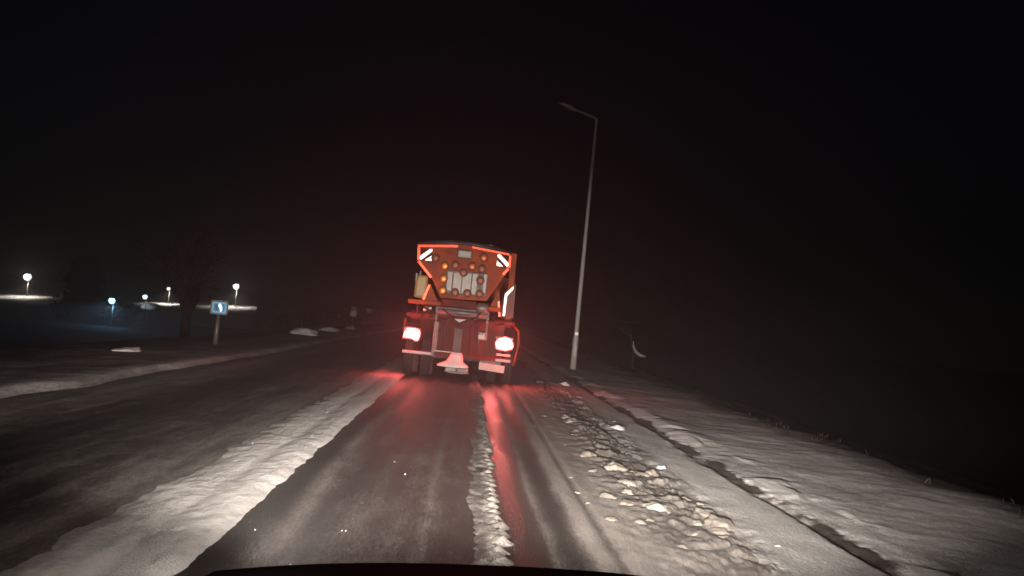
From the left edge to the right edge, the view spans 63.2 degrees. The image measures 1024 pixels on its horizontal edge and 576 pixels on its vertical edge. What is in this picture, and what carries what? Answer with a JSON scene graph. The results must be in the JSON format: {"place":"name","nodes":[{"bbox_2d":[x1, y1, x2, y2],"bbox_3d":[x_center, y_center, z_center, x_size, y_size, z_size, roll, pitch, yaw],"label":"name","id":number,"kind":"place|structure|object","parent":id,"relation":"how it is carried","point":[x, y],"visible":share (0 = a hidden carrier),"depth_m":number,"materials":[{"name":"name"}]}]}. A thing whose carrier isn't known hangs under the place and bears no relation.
{"place":"outdoors","nodes":[
{"label":"outdoors","id":0,"kind":"place"},
{"bbox_2d":[0,278,257,328],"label":"road","id":1,"kind":"structure","parent":0,"point":[240,315],"depth_m":137.01,"materials":[{"name":"grey asphalt"}]},
{"bbox_2d":[24,273,30,296],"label":"street lamp","id":2,"kind":"object","parent":1,"relation":"on","point":[27,276],"visible":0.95,"depth_m":133.86,"materials":[{"name":"grey metal"}]},
{"bbox_2d":[233,284,238,306],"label":"street lamp","id":3,"kind":"object","parent":1,"relation":"on","point":[235,286],"visible":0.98,"depth_m":135.71,"materials":[{"name":"grey metal"}]},
{"bbox_2d":[0,321,420,398],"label":"snowy roadside","id":4,"kind":"structure","parent":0,"point":[29,370],"depth_m":15.85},
{"bbox_2d":[110,347,141,351],"bbox_3d":[-7.985,1.323,17.216,0.687,0.243,1.112,7,-3,-25],"label":"snow mound","id":5,"kind":"object","parent":4,"relation":"on","point":[130,349],"visible":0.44,"depth_m":16.89,"materials":[{"name":"white snow"}]},
{"bbox_2d":[210,300,228,343],"bbox_3d":[-7.864,1.008,22.193,0.450,1.360,0.161,6,-2,-19],"label":"road sign","id":6,"kind":"object","parent":4,"relation":"on","point":[218,308],"visible":0.94,"depth_m":22.15,"materials":[{"name":"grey metal"}]},
{"bbox_2d":[288,328,318,335],"bbox_3d":[-8.678,1.987,34.606,1.307,0.670,1.036,6,-2,-3],"label":"snow mound","id":7,"kind":"object","parent":4,"relation":"on","point":[306,331],"visible":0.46,"depth_m":34.25,"materials":[{"name":"white snow"}]},
{"bbox_2d":[318,327,338,331],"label":"snow mound","id":8,"kind":"object","parent":4,"relation":"on","point":[331,329],"visible":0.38,"depth_m":41.72,"materials":[{"name":"white snow"}]},
{"bbox_2d":[345,325,356,329],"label":"snow mound","id":9,"kind":"object","parent":4,"relation":"on","point":[351,327],"visible":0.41,"depth_m":49.19,"materials":[{"name":"white snow"}]},
{"bbox_2d":[350,307,356,324],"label":"road sign","id":10,"kind":"object","parent":4,"relation":"on","point":[353,313],"visible":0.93,"depth_m":69.33,"materials":[{"name":"grey metal"}]},
{"bbox_2d":[366,308,371,324],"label":"road sign","id":11,"kind":"object","parent":4,"relation":"on","point":[368,310],"visible":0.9,"depth_m":69.40,"materials":[{"name":"grey metal"}]},
{"bbox_2d":[0,330,778,575],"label":"road","id":12,"kind":"structure","parent":0,"point":[388,470],"depth_m":7.29,"materials":[{"name":"grey asphalt"}]},
{"bbox_2d":[0,347,418,575],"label":"snow bank","id":13,"kind":"structure","parent":12,"relation":"on","point":[171,528],"depth_m":5.56,"materials":[{"name":"white snow"}]},
{"bbox_2d":[206,563,638,575],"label":"car","id":14,"kind":"object","parent":12,"relation":"on","point":[383,569],"visible":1,"depth_m":2.18,"materials":[{"name":"black paint"}]},
{"bbox_2d":[402,240,519,382],"bbox_3d":[-1.281,0.625,22.070,2.840,3.215,7.470,6,-2,-3],"label":"gritter lorry","id":15,"kind":"object","parent":12,"relation":"on","point":[464,292],"visible":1,"depth_m":19.07,"materials":[{"name":"orange paint"}]},
{"bbox_2d":[466,362,514,565],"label":"snow ridge","id":16,"kind":"structure","parent":12,"relation":"on","point":[491,540],"depth_m":6.67,"materials":[{"name":"white snow"}]},
{"bbox_2d":[564,418,576,422],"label":"snow lump","id":17,"kind":"object","parent":12,"relation":"on","point":[569,420],"visible":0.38,"depth_m":12.62,"materials":[{"name":"white snow"}]},
{"bbox_2d":[579,451,596,456],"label":"snow lump","id":18,"kind":"object","parent":12,"relation":"on","point":[587,454],"visible":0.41,"depth_m":9.45,"materials":[{"name":"white snow"}]},
{"bbox_2d":[599,492,616,498],"bbox_3d":[0.851,1.843,7.251,0.186,0.098,0.170,5,-2,15],"label":"snow lump","id":19,"kind":"object","parent":12,"relation":"on","point":[605,495],"visible":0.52,"depth_m":7.24,"materials":[{"name":"white snow"}]},
{"bbox_2d":[604,517,617,520],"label":"snow lump","id":20,"kind":"object","parent":12,"relation":"on","point":[610,518],"visible":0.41,"depth_m":6.39,"materials":[{"name":"white snow"}]},
{"bbox_2d":[604,461,628,471],"bbox_3d":[1.087,1.936,8.793,0.307,0.185,0.342,21,-3,32],"label":"snow lump","id":21,"kind":"object","parent":12,"relation":"on","point":[613,465],"visible":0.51,"depth_m":8.71,"materials":[{"name":"white snow"}]},
{"bbox_2d":[619,499,633,505],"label":"snow lump","id":22,"kind":"object","parent":12,"relation":"on","point":[626,502],"visible":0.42,"depth_m":7.02,"materials":[{"name":"white snow"}]},
{"bbox_2d":[617,479,637,487],"bbox_3d":[1.123,1.895,7.974,0.231,0.121,0.261,23,-19,-24],"label":"snow lump","id":23,"kind":"object","parent":12,"relation":"on","point":[631,483],"visible":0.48,"depth_m":7.90,"materials":[{"name":"white snow"}]},
{"bbox_2d":[621,489,633,494],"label":"snow lump","id":24,"kind":"object","parent":12,"relation":"on","point":[627,491],"visible":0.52,"depth_m":7.53,"materials":[{"name":"white snow"}]},
{"bbox_2d":[634,519,645,524],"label":"snow lump","id":25,"kind":"object","parent":12,"relation":"on","point":[640,521],"visible":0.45,"depth_m":6.37,"materials":[{"name":"white snow"}]},
{"bbox_2d":[677,544,686,548],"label":"snow lump","id":26,"kind":"object","parent":12,"relation":"on","point":[683,546],"visible":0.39,"depth_m":5.76,"materials":[{"name":"white snow"}]},
{"bbox_2d":[0,273,1023,504],"bbox_3d":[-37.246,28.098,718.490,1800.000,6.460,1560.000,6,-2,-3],"label":"ground","id":27,"kind":"structure","parent":0,"point":[963,427],"depth_m":92.00,"materials":[{"name":"white snow"}]},
{"bbox_2d":[49,252,106,318],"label":"evergreen tree","id":28,"kind":"object","parent":27,"relation":"on","point":[86,277],"visible":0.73,"depth_m":114.35,"materials":[{"name":"green plant"}]},
{"bbox_2d":[50,289,139,324],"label":"evergreen tree","id":29,"kind":"object","parent":27,"relation":"on","point":[88,306],"visible":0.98,"depth_m":108.26,"materials":[{"name":"green plant"}]},
{"bbox_2d":[109,297,114,326],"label":"street lamp","id":30,"kind":"object","parent":27,"relation":"on","point":[111,300],"visible":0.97,"depth_m":97.53,"materials":[{"name":"grey metal"}]},
{"bbox_2d":[143,294,146,320],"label":"street lamp","id":31,"kind":"object","parent":27,"relation":"on","point":[144,296],"visible":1,"depth_m":117.35,"materials":[{"name":"grey metal"}]},
{"bbox_2d":[139,303,161,310],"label":"snow heap","id":32,"kind":"object","parent":27,"relation":"on","point":[151,306],"visible":0.98,"depth_m":118.29,"materials":[{"name":"white snow"}]},
{"bbox_2d":[123,212,234,336],"bbox_3d":[-14.111,0.180,37.071,5.464,7.209,4.643,4,-3,38],"label":"bare tree","id":33,"kind":"object","parent":27,"relation":"on","point":[193,272],"visible":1,"depth_m":37.06,"materials":[{"name":"brown plant"}]},
{"bbox_2d":[263,307,361,330],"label":"hedge","id":34,"kind":"object","parent":27,"relation":"on","point":[286,321],"visible":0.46,"depth_m":90.38,"materials":[{"name":"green plant"}]},
{"bbox_2d":[612,317,655,370],"bbox_3d":[5.201,2.754,36.250,2.048,2.835,0.306,6,-2,1],"label":"bare shrub","id":35,"kind":"object","parent":27,"relation":"on","point":[634,350],"visible":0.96,"depth_m":36.21,"materials":[{"name":"brown plant"}]},
{"bbox_2d":[0,0,1023,373],"label":"sky","id":36,"kind":"structure","parent":0,"point":[845,178],"materials":[{"name":"black"}]},
{"bbox_2d":[504,328,1023,575],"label":"snowy verge","id":37,"kind":"structure","parent":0,"point":[810,505],"depth_m":8.65,"materials":[{"name":"white snow"}]},
{"bbox_2d":[560,414,572,418],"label":"snow lump","id":38,"kind":"object","parent":37,"relation":"on","point":[564,416],"visible":0.43,"depth_m":13.23,"materials":[{"name":"white snow"}]},
{"bbox_2d":[559,102,597,369],"bbox_3d":[1.899,-1.696,28.515,1.445,9.290,0.240,6,-2,-3],"label":"street lamp","id":39,"kind":"object","parent":37,"relation":"on","point":[573,362],"visible":0.96,"depth_m":28.48,"materials":[{"name":"grey metal"}]},
{"bbox_2d":[573,346,576,356],"bbox_3d":[2.140,2.160,28.283,0.100,0.350,0.014,6,-2,-3],"label":"inspection door","id":40,"kind":"structure","parent":39,"relation":"in","point":[575,348],"depth_m":28.28,"materials":[{"name":"grey metal"}]},
{"bbox_2d":[611,425,624,429],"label":"snow lump","id":41,"kind":"object","parent":37,"relation":"on","point":[618,427],"visible":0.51,"depth_m":12.17,"materials":[{"name":"white snow"}]},
{"bbox_2d":[634,472,650,476],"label":"snow lump","id":42,"kind":"object","parent":37,"relation":"on","point":[643,474],"visible":0.37,"depth_m":8.49,"materials":[{"name":"white snow"}]},
{"bbox_2d":[645,469,660,476],"bbox_3d":[1.467,1.954,8.621,0.181,0.150,0.230,4,-3,37],"label":"snow lump","id":43,"kind":"object","parent":37,"relation":"on","point":[652,472],"visible":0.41,"depth_m":8.57,"materials":[{"name":"white snow"}]},
{"bbox_2d":[642,501,670,513],"bbox_3d":[1.188,1.854,6.958,0.268,0.148,0.227,5,-2,5],"label":"snow lump","id":44,"kind":"object","parent":37,"relation":"on","point":[655,505],"visible":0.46,"depth_m":6.88,"materials":[{"name":"white snow"}]},
{"bbox_2d":[648,498,669,502],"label":"snow lump","id":45,"kind":"object","parent":37,"relation":"on","point":[661,500],"visible":0.23,"depth_m":7.21,"materials":[{"name":"white snow"}]},
{"bbox_2d":[687,531,702,535],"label":"snow lump","id":46,"kind":"object","parent":37,"relation":"on","point":[694,533],"visible":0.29,"depth_m":6.12,"materials":[{"name":"white snow"}]},
{"bbox_2d":[693,520,703,525],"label":"snow lump","id":47,"kind":"object","parent":37,"relation":"on","point":[697,522],"visible":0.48,"depth_m":6.51,"materials":[{"name":"white snow"}]},
{"bbox_2d":[693,507,716,516],"bbox_3d":[1.603,1.898,6.889,0.268,0.139,0.222,9,7,-33],"label":"snow lump","id":48,"kind":"object","parent":37,"relation":"on","point":[704,512],"visible":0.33,"depth_m":6.86,"materials":[{"name":"white snow"}]},
{"bbox_2d":[708,527,729,534],"bbox_3d":[1.552,1.873,6.315,0.155,0.108,0.197,-3,-3,-30],"label":"snow lump","id":49,"kind":"object","parent":37,"relation":"on","point":[719,530],"visible":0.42,"depth_m":6.28,"materials":[{"name":"white snow"}]},
{"bbox_2d":[704,514,734,529],"bbox_3d":[1.634,1.885,6.526,0.298,0.180,0.278,21,2,-23],"label":"snow lump","id":50,"kind":"object","parent":37,"relation":"on","point":[712,520],"visible":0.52,"depth_m":6.47,"materials":[{"name":"white snow"}]},
{"bbox_2d":[643,373,1020,516],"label":"dry grass","id":51,"kind":"structure","parent":0,"point":[826,438],"depth_m":14.09,"materials":[{"name":"brown plant"}]}
]}

